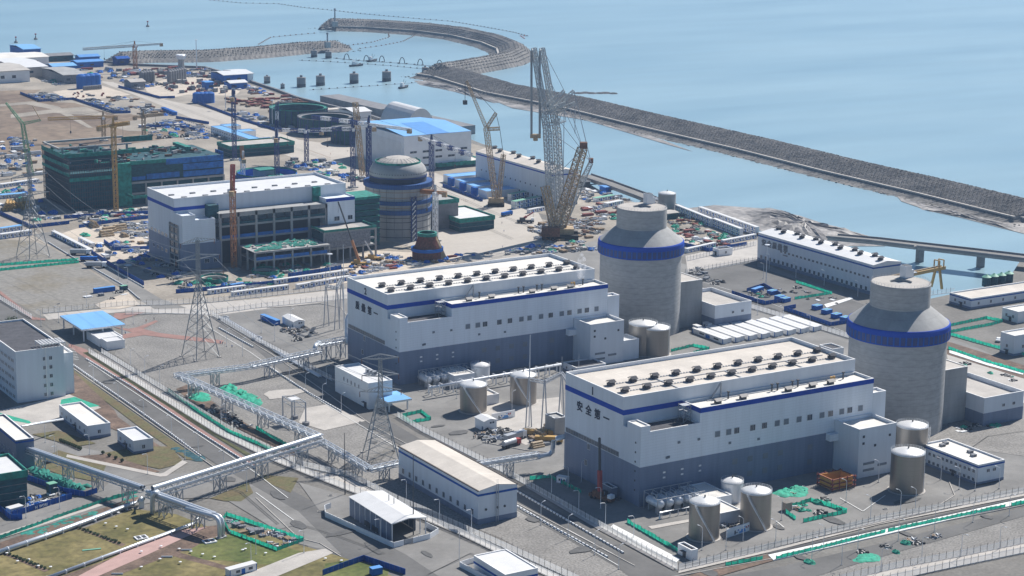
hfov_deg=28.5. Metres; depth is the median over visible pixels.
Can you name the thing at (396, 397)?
canopy
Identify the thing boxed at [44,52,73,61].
warehouse
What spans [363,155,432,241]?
containment tower
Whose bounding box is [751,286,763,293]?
blue container
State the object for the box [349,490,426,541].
open shed
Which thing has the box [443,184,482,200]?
screen fence
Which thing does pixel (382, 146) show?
wall
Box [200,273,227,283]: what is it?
shaft ring
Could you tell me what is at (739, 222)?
site cabin
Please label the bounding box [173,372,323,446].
pipe rack
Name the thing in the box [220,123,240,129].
site office
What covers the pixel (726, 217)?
site cabin
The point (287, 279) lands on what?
site cabin
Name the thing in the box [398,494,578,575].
palisade fence
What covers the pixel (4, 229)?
site cabin
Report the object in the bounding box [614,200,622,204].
site cabin
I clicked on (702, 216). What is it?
site cabin
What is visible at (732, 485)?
storage tank
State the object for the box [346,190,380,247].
netted block
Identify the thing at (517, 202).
site cabin
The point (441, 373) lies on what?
pipe gantry
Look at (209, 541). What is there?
roof hatch
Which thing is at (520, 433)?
truck
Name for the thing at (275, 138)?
tower crane
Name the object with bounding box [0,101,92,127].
dirt track
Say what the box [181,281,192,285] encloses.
dark material pile
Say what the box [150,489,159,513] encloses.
pipeline
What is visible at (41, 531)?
netted soil heap
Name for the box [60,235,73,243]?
site cabin
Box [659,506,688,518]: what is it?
pipe line
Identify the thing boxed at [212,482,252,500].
grass verge
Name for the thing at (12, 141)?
scaffold pile
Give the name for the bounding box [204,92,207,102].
blue tank
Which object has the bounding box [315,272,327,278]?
site cabin
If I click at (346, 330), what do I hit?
pipeline
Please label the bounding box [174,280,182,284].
green net heap
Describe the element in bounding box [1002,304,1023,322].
building
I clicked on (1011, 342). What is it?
building
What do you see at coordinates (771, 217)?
mud bank
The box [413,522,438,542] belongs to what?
perimeter wall
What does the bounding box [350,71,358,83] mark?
caisson
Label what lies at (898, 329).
shield building
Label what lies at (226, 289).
site cabin
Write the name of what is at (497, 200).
crawler crane
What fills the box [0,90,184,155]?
bare field
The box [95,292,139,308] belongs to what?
slab
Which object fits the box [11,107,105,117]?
dirt track
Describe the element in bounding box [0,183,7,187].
site cabin
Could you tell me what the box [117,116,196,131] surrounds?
dirt track
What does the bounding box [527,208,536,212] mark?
site cabin
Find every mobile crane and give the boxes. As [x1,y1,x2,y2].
[338,201,369,265]
[364,241,383,260]
[517,212,533,222]
[589,437,614,502]
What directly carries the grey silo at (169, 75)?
on the construction ground at (35, 83)
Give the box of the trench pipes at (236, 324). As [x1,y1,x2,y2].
[219,316,262,337]
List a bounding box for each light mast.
[343,252,343,321]
[344,433,345,494]
[413,456,413,534]
[528,335,530,425]
[765,244,769,283]
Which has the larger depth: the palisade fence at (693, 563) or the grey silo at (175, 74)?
the grey silo at (175, 74)
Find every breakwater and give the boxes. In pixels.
[105,40,360,63]
[308,18,535,74]
[401,67,1023,225]
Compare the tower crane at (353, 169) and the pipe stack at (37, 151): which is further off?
the pipe stack at (37, 151)
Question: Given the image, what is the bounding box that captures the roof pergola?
[35,338,65,345]
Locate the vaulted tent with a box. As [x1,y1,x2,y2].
[380,101,432,119]
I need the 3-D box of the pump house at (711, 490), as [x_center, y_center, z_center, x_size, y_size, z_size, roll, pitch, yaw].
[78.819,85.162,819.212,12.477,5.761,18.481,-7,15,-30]
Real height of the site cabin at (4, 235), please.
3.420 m
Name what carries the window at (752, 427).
in the turbine hall at (758, 412)
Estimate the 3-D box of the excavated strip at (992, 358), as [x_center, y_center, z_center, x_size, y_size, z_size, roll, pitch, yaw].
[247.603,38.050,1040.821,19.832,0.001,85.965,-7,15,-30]
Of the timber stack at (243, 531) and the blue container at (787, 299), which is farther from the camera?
the blue container at (787, 299)
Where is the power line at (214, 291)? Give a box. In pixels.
[22,169,393,389]
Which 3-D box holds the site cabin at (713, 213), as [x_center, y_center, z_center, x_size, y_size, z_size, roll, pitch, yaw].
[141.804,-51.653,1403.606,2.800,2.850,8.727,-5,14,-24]
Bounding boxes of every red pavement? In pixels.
[0,291,44,319]
[69,344,254,464]
[114,312,143,319]
[116,320,223,343]
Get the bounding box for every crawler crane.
[352,102,365,176]
[463,80,505,206]
[530,47,592,241]
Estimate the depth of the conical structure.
1263.74 m
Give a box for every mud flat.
[499,101,689,150]
[689,205,880,245]
[897,196,1023,232]
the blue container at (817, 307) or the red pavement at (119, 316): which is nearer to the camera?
the red pavement at (119, 316)
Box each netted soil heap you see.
[20,495,136,534]
[28,466,91,489]
[171,447,205,460]
[188,392,210,401]
[219,383,262,406]
[772,485,807,497]
[853,553,880,562]
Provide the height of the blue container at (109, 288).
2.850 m
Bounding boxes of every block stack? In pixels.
[40,205,47,209]
[232,521,240,527]
[248,528,258,534]
[257,527,264,533]
[318,158,325,161]
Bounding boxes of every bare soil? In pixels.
[0,496,137,548]
[63,525,230,575]
[70,372,121,428]
[78,454,159,471]
[112,417,158,445]
[177,385,294,458]
[688,554,772,575]
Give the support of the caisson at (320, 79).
on the sea
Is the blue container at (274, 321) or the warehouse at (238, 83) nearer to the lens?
the blue container at (274, 321)
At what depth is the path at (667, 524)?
794.77 m
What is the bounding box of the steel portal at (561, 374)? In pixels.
[525,362,569,428]
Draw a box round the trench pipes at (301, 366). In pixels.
[252,336,327,377]
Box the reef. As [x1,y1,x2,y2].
[575,92,617,93]
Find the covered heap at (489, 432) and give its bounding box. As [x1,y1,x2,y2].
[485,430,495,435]
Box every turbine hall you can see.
[41,135,224,210]
[147,172,354,270]
[347,253,607,384]
[564,337,873,506]
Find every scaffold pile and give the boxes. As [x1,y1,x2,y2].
[9,140,23,142]
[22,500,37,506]
[40,216,54,219]
[110,244,124,248]
[121,246,139,250]
[185,131,199,134]
[246,285,259,287]
[273,531,286,536]
[297,166,313,170]
[326,263,341,266]
[372,266,388,270]
[407,262,421,265]
[490,434,502,440]
[592,205,604,208]
[592,217,607,220]
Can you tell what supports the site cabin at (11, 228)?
on the ground at (940, 305)
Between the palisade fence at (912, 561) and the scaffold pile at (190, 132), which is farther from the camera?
the scaffold pile at (190, 132)
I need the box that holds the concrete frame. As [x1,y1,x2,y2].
[238,237,329,270]
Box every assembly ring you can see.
[269,102,327,127]
[297,112,352,135]
[331,124,354,144]
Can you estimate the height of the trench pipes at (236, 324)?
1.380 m
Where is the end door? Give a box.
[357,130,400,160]
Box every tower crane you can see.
[5,102,40,176]
[48,111,117,140]
[84,41,162,68]
[96,118,129,211]
[133,110,163,135]
[227,164,240,270]
[229,85,237,160]
[238,146,245,174]
[272,102,279,175]
[274,125,323,162]
[310,123,375,188]
[311,115,411,176]
[418,134,472,189]
[420,184,446,240]
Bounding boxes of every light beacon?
[324,33,330,47]
[332,8,337,26]
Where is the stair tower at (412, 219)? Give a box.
[410,197,416,241]
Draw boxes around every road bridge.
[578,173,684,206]
[826,234,1023,267]
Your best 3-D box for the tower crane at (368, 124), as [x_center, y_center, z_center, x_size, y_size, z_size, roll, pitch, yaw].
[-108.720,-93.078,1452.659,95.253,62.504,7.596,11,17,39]
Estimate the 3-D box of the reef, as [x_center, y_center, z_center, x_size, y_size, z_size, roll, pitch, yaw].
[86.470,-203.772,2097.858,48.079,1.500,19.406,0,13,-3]
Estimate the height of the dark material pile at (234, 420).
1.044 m
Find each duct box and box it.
[566,328,575,335]
[826,432,838,441]
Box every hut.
[282,314,304,328]
[474,414,497,429]
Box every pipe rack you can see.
[25,447,145,502]
[145,490,216,530]
[150,433,324,507]
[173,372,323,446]
[176,363,252,385]
[249,348,322,377]
[317,336,346,360]
[318,439,398,480]
[477,451,540,476]
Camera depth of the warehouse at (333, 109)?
1881.63 m
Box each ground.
[0,61,1023,575]
[0,62,753,247]
[0,140,601,305]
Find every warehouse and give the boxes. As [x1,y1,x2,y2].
[0,52,48,63]
[0,57,48,76]
[0,63,29,82]
[10,44,41,52]
[42,66,84,83]
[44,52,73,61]
[45,62,76,68]
[69,59,103,67]
[74,54,100,59]
[112,56,130,65]
[124,78,145,87]
[201,80,219,89]
[210,70,247,83]
[223,69,253,82]
[223,79,247,88]
[328,107,339,111]
[338,107,371,120]
[578,179,596,187]
[598,185,611,192]
[667,210,684,219]
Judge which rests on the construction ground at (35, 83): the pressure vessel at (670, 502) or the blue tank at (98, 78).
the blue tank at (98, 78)
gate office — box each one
[86,328,122,346]
[101,336,124,349]
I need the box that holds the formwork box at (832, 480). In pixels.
[816,468,856,491]
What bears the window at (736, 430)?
in the turbine hall at (758, 412)
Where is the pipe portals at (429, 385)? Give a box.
[428,362,560,395]
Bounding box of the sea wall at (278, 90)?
[73,58,380,119]
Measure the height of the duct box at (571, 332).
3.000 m
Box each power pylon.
[11,153,51,260]
[173,237,223,361]
[359,353,400,462]
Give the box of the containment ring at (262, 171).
[235,166,296,178]
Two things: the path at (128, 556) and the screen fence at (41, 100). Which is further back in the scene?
the screen fence at (41, 100)
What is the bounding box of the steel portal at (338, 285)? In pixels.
[323,265,344,329]
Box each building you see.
[0,319,65,402]
[0,414,33,467]
[0,453,27,507]
[59,401,110,438]
[117,426,153,453]
[217,137,294,157]
[310,220,376,262]
[431,192,458,229]
[435,155,475,169]
[449,205,494,231]
[473,549,537,575]
[487,389,498,404]
[545,412,564,434]
[563,358,605,370]
[597,192,684,335]
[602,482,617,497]
[678,542,697,560]
[679,272,702,327]
[713,246,732,255]
[820,343,843,353]
[846,264,950,436]
[925,438,1004,483]
[942,359,967,423]
[949,281,1023,308]
[999,328,1023,355]
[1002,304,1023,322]
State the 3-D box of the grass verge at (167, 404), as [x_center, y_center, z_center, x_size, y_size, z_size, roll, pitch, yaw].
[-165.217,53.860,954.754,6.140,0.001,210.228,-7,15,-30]
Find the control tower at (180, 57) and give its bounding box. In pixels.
[175,54,185,66]
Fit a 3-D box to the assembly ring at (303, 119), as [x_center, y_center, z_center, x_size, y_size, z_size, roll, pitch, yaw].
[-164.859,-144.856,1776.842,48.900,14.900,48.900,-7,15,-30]
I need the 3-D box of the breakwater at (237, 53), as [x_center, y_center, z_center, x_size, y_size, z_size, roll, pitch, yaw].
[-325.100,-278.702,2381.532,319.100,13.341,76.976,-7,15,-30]
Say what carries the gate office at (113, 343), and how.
on the ground at (940, 305)
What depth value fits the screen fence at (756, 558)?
754.63 m
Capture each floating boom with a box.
[213,0,527,35]
[258,33,312,44]
[302,60,420,68]
[313,82,415,89]
[336,58,431,65]
[349,33,389,45]
[359,35,413,48]
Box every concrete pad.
[53,86,129,98]
[62,226,155,265]
[145,77,239,98]
[320,250,457,284]
[680,235,705,246]
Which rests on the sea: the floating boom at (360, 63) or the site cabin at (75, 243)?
the floating boom at (360, 63)
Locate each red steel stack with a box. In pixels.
[581,213,593,216]
[594,210,607,213]
[682,229,695,232]
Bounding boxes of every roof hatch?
[133,534,148,540]
[202,538,216,543]
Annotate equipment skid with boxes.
[615,497,791,510]
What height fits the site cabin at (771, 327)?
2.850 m
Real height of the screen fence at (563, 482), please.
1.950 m
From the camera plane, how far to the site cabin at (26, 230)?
1328.48 m
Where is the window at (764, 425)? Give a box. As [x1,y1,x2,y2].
[762,422,766,428]
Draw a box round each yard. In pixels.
[115,314,393,473]
[217,240,1023,568]
[291,304,346,339]
[343,454,627,575]
[484,397,561,444]
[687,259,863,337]
[818,516,1023,575]
[929,416,1023,455]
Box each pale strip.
[43,289,346,319]
[92,354,556,575]
[526,485,675,569]
[678,491,1023,572]
[685,240,756,271]
[864,543,1023,575]
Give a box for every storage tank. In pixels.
[458,378,488,414]
[470,360,490,381]
[508,369,537,406]
[629,318,657,356]
[645,322,670,357]
[658,190,675,209]
[686,493,720,542]
[721,475,743,504]
[737,483,772,531]
[887,444,925,495]
[895,418,930,464]
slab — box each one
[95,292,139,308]
[264,388,307,397]
[299,404,364,429]
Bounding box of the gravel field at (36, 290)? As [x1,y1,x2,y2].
[0,239,136,316]
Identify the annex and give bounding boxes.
[573,313,623,363]
[623,333,638,359]
[701,287,751,325]
[833,413,896,478]
[964,372,1023,425]
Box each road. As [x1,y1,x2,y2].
[0,300,436,575]
[0,437,340,553]
[32,232,184,308]
[101,81,544,261]
[216,323,683,575]
[299,482,539,575]
[727,508,1023,575]
[947,355,1023,402]
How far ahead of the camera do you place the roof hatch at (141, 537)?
773.26 m
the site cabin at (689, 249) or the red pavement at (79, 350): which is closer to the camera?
the red pavement at (79, 350)
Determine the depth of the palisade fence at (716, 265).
1252.53 m
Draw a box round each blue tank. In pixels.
[76,74,85,88]
[84,73,90,85]
[88,73,95,84]
[94,73,100,84]
[193,92,199,103]
[199,92,203,102]
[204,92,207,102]
[208,92,214,102]
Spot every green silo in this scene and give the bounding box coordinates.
[982,274,990,286]
[989,273,998,285]
[997,272,1005,284]
[1005,270,1013,282]
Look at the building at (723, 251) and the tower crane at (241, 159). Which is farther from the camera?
the tower crane at (241, 159)
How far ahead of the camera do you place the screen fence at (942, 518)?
803.02 m
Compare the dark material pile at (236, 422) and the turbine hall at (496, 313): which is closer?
the dark material pile at (236, 422)
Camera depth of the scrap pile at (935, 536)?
783.36 m
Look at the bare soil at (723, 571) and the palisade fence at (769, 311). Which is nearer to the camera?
the bare soil at (723, 571)
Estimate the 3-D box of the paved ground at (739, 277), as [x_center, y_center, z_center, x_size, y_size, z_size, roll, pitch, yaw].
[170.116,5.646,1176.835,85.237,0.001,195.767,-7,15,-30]
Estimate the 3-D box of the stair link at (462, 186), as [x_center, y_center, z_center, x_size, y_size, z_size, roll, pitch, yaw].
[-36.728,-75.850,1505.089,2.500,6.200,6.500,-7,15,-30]
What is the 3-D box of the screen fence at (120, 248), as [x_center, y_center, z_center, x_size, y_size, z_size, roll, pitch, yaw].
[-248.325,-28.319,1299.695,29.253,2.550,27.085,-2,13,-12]
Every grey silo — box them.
[139,71,143,78]
[143,71,146,81]
[148,70,152,82]
[151,70,154,81]
[167,70,171,83]
[169,69,174,82]
[173,69,176,82]
[177,68,181,79]
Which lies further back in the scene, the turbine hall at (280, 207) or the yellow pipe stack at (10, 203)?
the yellow pipe stack at (10, 203)
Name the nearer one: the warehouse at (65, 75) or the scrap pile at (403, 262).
the scrap pile at (403, 262)
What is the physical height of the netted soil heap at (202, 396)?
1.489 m
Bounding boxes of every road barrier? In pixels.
[48,242,77,260]
[53,229,143,287]
[73,364,201,456]
[84,262,139,298]
[86,358,254,468]
[218,327,252,346]
[266,365,340,411]
[517,490,623,553]
[517,505,607,557]
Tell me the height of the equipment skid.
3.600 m
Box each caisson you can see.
[264,75,269,83]
[297,75,305,87]
[311,49,316,56]
[316,73,324,85]
[325,50,331,58]
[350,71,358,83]
[382,69,390,81]
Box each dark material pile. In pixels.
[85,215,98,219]
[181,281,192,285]
[225,412,236,416]
[228,417,242,421]
[230,420,242,424]
[291,337,302,341]
[485,438,495,442]
[693,231,705,233]
[813,509,827,514]
[856,548,868,553]
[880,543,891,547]
[913,539,925,545]
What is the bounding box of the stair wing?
[64,346,74,394]
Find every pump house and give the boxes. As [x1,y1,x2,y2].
[440,366,474,387]
[680,482,731,503]
[719,499,739,524]
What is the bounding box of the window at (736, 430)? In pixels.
[734,427,739,433]
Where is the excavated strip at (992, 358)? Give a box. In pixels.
[947,341,1023,377]
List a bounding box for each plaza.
[0,394,100,425]
[0,413,30,422]
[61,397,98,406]
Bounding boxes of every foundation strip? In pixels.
[611,524,679,562]
[768,498,1023,560]
[824,297,852,307]
[949,350,1023,374]
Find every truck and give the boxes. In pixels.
[70,249,90,254]
[80,256,97,261]
[86,261,106,267]
[501,210,512,216]
[501,437,520,448]
[503,429,526,440]
[525,428,552,436]
[535,435,562,443]
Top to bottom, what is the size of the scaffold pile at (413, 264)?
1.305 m
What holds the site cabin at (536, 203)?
on the ground at (940, 305)
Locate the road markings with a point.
(392, 444)
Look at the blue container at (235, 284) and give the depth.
1186.14 m
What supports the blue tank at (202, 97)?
on the construction ground at (35, 83)
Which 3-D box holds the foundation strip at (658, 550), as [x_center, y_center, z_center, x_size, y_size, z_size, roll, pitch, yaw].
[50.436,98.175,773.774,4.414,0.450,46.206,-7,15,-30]
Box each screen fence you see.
[0,211,68,227]
[0,258,77,265]
[0,260,78,270]
[0,491,137,538]
[0,506,21,519]
[11,493,71,513]
[20,92,73,101]
[27,475,96,496]
[64,211,147,218]
[73,97,130,113]
[79,215,147,227]
[91,250,143,284]
[104,239,148,249]
[118,85,174,98]
[138,124,194,129]
[168,388,271,448]
[176,116,208,123]
[176,278,298,292]
[192,99,274,129]
[223,511,303,550]
[256,426,298,450]
[288,266,340,276]
[322,555,404,574]
[402,409,430,422]
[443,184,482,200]
[529,473,580,492]
[627,518,677,551]
[671,343,709,351]
[684,242,746,251]
[725,556,762,565]
[732,290,781,304]
[747,283,780,293]
[776,529,885,558]
[784,306,846,325]
[785,304,795,308]
[785,509,795,519]
[792,498,846,509]
[795,291,829,298]
[796,280,831,293]
[803,509,846,521]
[888,504,1005,531]
[948,346,1023,372]
[951,316,1002,332]
[951,333,1023,354]
[1011,500,1023,505]
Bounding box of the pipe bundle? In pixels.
[82,548,100,550]
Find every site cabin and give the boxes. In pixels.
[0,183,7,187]
[0,193,6,198]
[0,226,8,232]
[0,232,8,238]
[5,193,13,197]
[6,182,13,186]
[6,225,15,231]
[6,503,23,513]
[7,231,16,237]
[13,224,22,230]
[15,230,24,236]
[23,229,31,235]
[51,230,63,238]
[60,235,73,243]
[70,240,81,247]
[78,237,87,243]
[80,244,92,253]
[85,240,94,246]
[207,288,220,294]
[220,286,233,292]
[225,560,256,575]
[230,290,243,296]
[233,285,245,290]
[243,288,254,294]
[254,287,265,293]
[266,285,277,291]
[272,278,284,284]
[276,284,288,290]
[284,276,295,282]
[294,275,305,280]
[295,282,307,288]
[306,273,316,279]
[307,280,318,286]
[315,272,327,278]
[317,279,329,285]
[327,271,337,276]
[327,277,339,283]
[336,269,348,275]
[507,192,518,197]
[507,197,518,201]
[511,199,523,204]
[511,204,523,208]
[517,190,526,195]
[522,197,531,203]
[524,202,531,206]
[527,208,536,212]
[529,196,540,201]
[532,200,540,205]
[535,206,544,211]
[556,474,569,482]
[593,196,605,201]
[603,201,614,206]
[604,194,614,199]
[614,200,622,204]
[684,247,694,252]
[692,245,701,250]
[692,324,701,327]
[692,327,727,343]
[698,206,707,211]
[700,214,706,219]
[701,327,731,342]
[702,321,711,326]
[704,209,713,214]
[705,216,712,222]
[705,221,712,226]
[705,325,740,341]
[707,242,715,247]
[710,324,744,340]
[711,211,718,216]
[717,213,724,218]
[718,324,753,339]
[721,238,729,242]
[723,215,731,221]
[724,323,757,338]
[728,237,736,242]
[730,217,738,223]
[731,322,766,338]
[735,227,742,232]
[736,220,744,225]
[736,236,743,241]
[736,321,770,337]
[743,222,750,228]
[743,235,749,239]
[744,320,779,336]
[748,233,756,238]
[748,319,783,335]
[749,224,758,230]
[749,229,758,233]
[756,319,791,334]
[760,318,796,333]
[769,317,804,332]
[773,316,808,331]
[782,315,818,331]
[787,314,821,329]
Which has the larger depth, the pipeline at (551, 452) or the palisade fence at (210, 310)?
the palisade fence at (210, 310)
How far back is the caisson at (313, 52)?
2383.86 m
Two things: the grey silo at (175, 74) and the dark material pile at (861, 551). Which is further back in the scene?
the grey silo at (175, 74)
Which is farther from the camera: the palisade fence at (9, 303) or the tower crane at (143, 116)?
the tower crane at (143, 116)
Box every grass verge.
[33,430,93,445]
[35,450,105,481]
[74,371,192,459]
[83,352,255,459]
[105,446,181,468]
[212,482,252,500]
[257,474,297,492]
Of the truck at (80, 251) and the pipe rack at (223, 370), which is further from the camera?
the truck at (80, 251)
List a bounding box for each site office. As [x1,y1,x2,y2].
[185,119,258,140]
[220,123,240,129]
[237,129,255,135]
[443,171,475,182]
[455,177,487,188]
[467,181,498,191]
[478,186,516,198]
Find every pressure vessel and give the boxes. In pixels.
[419,371,431,386]
[427,369,440,385]
[435,368,447,383]
[646,492,664,512]
[655,490,673,510]
[664,489,682,508]
[674,487,691,506]
[686,485,699,496]
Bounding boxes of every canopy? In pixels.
[60,311,125,341]
[379,391,411,411]
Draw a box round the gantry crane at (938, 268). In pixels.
[894,258,945,288]
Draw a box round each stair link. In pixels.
[448,177,454,185]
[459,182,466,190]
[471,186,477,195]
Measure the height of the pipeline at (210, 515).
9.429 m
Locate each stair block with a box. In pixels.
[607,292,618,317]
[872,387,885,417]
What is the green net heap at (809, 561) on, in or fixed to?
on the ground at (940, 305)
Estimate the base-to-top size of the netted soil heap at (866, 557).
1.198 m
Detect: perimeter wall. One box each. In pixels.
[324,502,403,547]
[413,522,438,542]
[459,557,485,575]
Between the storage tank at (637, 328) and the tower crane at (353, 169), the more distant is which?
the tower crane at (353, 169)
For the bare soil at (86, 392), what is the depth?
956.85 m
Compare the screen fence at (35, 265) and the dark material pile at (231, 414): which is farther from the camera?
the screen fence at (35, 265)
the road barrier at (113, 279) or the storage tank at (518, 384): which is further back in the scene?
the road barrier at (113, 279)
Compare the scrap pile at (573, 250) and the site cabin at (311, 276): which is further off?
the scrap pile at (573, 250)
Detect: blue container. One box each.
[93,287,104,293]
[105,285,114,291]
[229,282,243,285]
[260,314,271,321]
[268,317,279,324]
[369,565,382,575]
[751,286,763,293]
[767,289,776,294]
[774,294,785,298]
[780,296,790,302]
[811,304,822,309]
[821,308,832,314]
[830,312,842,318]
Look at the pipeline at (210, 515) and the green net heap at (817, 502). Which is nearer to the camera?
the pipeline at (210, 515)
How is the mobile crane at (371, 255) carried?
on the construction ground at (165, 288)
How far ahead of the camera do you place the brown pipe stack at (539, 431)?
903.80 m
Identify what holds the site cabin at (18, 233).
on the ground at (940, 305)
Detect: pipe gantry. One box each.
[418,363,474,388]
[643,481,703,514]
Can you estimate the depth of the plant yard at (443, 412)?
857.17 m
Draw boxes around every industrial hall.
[355,117,470,169]
[398,439,517,524]
[476,145,577,204]
[757,226,900,294]
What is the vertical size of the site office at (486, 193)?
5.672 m
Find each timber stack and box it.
[236,529,247,533]
[283,535,292,540]
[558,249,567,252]
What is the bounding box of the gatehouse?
[335,362,391,408]
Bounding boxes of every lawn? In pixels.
[0,509,390,575]
[188,534,300,564]
[322,560,388,575]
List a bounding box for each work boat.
[349,61,362,66]
[366,56,376,61]
[398,81,407,88]
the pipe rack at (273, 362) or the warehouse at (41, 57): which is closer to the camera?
the pipe rack at (273, 362)
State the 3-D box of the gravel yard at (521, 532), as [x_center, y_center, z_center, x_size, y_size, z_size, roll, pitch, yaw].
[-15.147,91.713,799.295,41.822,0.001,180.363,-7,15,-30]
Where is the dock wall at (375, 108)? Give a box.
[320,94,474,133]
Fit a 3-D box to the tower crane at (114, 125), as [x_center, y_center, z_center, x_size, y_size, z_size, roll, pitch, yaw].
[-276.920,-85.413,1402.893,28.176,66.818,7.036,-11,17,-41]
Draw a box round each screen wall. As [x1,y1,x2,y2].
[492,410,514,419]
[727,522,749,537]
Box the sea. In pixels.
[0,0,1023,297]
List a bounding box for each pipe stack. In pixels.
[1,172,12,176]
[2,199,17,210]
[4,154,17,157]
[11,145,22,150]
[13,198,24,209]
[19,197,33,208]
[30,150,41,154]
[88,220,99,227]
[99,229,114,236]
[102,226,116,231]
[113,223,127,230]
[119,232,128,237]
[237,111,247,114]
[529,440,544,448]
[532,428,546,434]
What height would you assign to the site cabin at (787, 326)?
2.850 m
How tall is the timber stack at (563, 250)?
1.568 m
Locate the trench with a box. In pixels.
[768,496,1023,553]
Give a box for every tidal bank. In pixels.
[415,81,500,102]
[911,201,1019,232]
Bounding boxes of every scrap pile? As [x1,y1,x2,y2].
[249,274,260,278]
[258,531,272,537]
[266,540,278,546]
[398,260,409,264]
[568,248,580,252]
[792,505,803,510]
[904,537,916,543]
[927,533,941,539]
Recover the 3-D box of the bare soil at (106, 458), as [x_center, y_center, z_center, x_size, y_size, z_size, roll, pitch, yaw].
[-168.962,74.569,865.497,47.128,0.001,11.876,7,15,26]
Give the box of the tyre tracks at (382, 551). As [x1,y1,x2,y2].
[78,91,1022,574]
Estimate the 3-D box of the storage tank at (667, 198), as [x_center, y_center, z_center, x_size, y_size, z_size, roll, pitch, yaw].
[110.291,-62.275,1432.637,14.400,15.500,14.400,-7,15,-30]
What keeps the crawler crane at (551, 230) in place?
on the ground at (940, 305)
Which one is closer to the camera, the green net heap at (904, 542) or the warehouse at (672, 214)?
the green net heap at (904, 542)
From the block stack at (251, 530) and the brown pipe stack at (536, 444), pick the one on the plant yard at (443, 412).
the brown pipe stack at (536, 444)
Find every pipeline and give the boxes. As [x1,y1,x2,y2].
[0,496,144,553]
[20,418,63,426]
[48,517,198,575]
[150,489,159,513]
[184,507,223,538]
[189,506,226,537]
[312,340,320,350]
[345,313,347,344]
[429,363,561,389]
[537,434,565,458]
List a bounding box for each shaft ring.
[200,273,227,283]
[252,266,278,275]
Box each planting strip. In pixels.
[2,553,47,571]
[77,527,125,546]
[167,551,248,573]
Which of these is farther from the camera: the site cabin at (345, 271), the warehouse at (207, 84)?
the warehouse at (207, 84)
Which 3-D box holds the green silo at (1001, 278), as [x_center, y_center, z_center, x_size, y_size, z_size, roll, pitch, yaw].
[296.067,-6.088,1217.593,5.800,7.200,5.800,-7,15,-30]
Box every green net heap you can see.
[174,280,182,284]
[804,558,815,564]
[813,498,823,505]
[900,540,910,544]
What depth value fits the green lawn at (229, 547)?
760.49 m
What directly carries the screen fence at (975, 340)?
on the ground at (940, 305)
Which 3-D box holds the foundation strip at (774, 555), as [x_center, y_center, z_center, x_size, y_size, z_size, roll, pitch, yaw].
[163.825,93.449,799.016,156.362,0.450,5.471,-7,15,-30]
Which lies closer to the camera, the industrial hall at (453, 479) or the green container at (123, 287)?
the industrial hall at (453, 479)
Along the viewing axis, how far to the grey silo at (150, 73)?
2095.96 m
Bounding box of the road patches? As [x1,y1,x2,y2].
[104,289,997,575]
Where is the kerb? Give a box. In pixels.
[74,303,1023,575]
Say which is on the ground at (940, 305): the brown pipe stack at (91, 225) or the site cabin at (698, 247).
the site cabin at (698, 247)
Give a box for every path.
[0,504,101,537]
[66,454,186,476]
[79,527,205,575]
[242,549,332,575]
[648,519,688,528]
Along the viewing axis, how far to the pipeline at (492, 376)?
982.98 m
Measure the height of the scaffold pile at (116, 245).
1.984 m
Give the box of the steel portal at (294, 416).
[279,395,309,425]
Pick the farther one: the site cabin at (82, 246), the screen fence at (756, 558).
the site cabin at (82, 246)
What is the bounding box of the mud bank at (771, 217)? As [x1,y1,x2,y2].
[745,208,866,243]
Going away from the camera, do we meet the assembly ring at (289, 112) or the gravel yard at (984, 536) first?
the gravel yard at (984, 536)
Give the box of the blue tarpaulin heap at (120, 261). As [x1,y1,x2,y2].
[116,259,125,263]
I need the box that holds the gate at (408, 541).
[404,538,412,544]
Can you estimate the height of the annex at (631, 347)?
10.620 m
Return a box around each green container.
[46,481,57,493]
[119,284,127,290]
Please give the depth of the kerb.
820.13 m
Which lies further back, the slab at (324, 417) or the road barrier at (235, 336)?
the road barrier at (235, 336)
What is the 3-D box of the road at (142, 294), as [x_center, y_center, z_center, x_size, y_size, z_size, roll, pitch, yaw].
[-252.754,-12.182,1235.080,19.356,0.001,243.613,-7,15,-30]
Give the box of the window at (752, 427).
[750,424,754,430]
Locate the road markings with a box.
[68,283,884,564]
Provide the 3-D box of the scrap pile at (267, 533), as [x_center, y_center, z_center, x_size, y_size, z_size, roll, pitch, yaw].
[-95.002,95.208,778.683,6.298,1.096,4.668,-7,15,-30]
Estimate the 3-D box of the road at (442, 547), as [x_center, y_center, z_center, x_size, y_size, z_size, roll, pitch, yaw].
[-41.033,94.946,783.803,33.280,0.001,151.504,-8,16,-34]
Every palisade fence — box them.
[0,296,31,317]
[42,283,346,312]
[88,348,363,493]
[101,346,396,498]
[125,294,346,314]
[212,311,331,380]
[397,410,677,569]
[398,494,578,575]
[406,504,560,575]
[678,487,1023,569]
[685,257,753,273]
[688,241,754,260]
[752,303,848,337]
[832,537,1023,575]
[875,546,1023,575]
[931,288,954,294]
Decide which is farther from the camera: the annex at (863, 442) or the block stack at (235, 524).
the annex at (863, 442)
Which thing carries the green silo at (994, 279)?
on the ground at (940, 305)
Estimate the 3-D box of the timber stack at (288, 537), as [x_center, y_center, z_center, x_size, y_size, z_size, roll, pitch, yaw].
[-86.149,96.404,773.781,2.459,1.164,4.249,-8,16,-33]
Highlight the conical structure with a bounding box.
[411,230,445,260]
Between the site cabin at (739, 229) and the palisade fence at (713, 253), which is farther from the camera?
the site cabin at (739, 229)
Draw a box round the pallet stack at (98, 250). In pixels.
[95,247,103,251]
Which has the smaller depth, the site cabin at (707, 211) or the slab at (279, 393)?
the slab at (279, 393)

